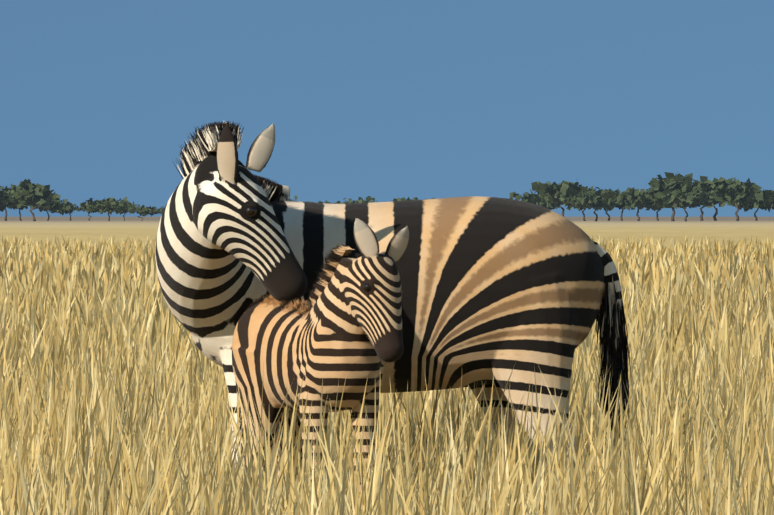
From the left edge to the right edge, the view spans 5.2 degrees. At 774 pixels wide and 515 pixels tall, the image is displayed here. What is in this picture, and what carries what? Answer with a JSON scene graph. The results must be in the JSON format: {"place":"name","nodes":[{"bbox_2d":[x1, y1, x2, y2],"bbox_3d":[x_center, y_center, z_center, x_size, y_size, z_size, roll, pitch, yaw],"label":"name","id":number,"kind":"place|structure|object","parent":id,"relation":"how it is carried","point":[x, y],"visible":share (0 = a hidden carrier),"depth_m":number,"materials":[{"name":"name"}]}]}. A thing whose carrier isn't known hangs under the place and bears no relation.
{"place":"outdoors","nodes":[
{"label":"outdoors","id":0,"kind":"place"},
{"bbox_2d":[0,217,773,251],"bbox_3d":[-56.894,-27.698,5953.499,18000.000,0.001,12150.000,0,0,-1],"label":"ground","id":1,"kind":"structure","parent":0,"point":[720,229],"depth_m":778.11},
{"bbox_2d":[232,218,408,499],"bbox_3d":[-0.237,0.498,28.072,0.323,1.251,0.903,0,0,-33],"label":"zebra foal","id":2,"kind":"object","parent":1,"relation":"on","point":[340,325],"visible":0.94,"depth_m":27.87,"materials":[{"name":"multicoloured"}]},
{"bbox_2d":[0,234,773,514],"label":"dry grass field","id":3,"kind":"structure","parent":1,"relation":"on","point":[114,394],"depth_m":28.36,"materials":[{"name":"beige plant"}]},
{"bbox_2d":[0,172,773,220],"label":"trees","id":4,"kind":"object","parent":1,"relation":"on","point":[672,191],"visible":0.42,"depth_m":1967.39,"materials":[{"name":"green plant"}]},
{"bbox_2d":[155,120,630,503],"bbox_3d":[-0.067,0.335,28.799,1.622,1.576,0.950,0,0,-29],"label":"adult zebra","id":5,"kind":"object","parent":1,"relation":"on","point":[503,286],"visible":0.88,"depth_m":28.59},
{"bbox_2d":[0,0,773,216],"label":"sky","id":6,"kind":"structure","parent":0,"point":[382,100],"materials":[{"name":"blue"}]}
]}

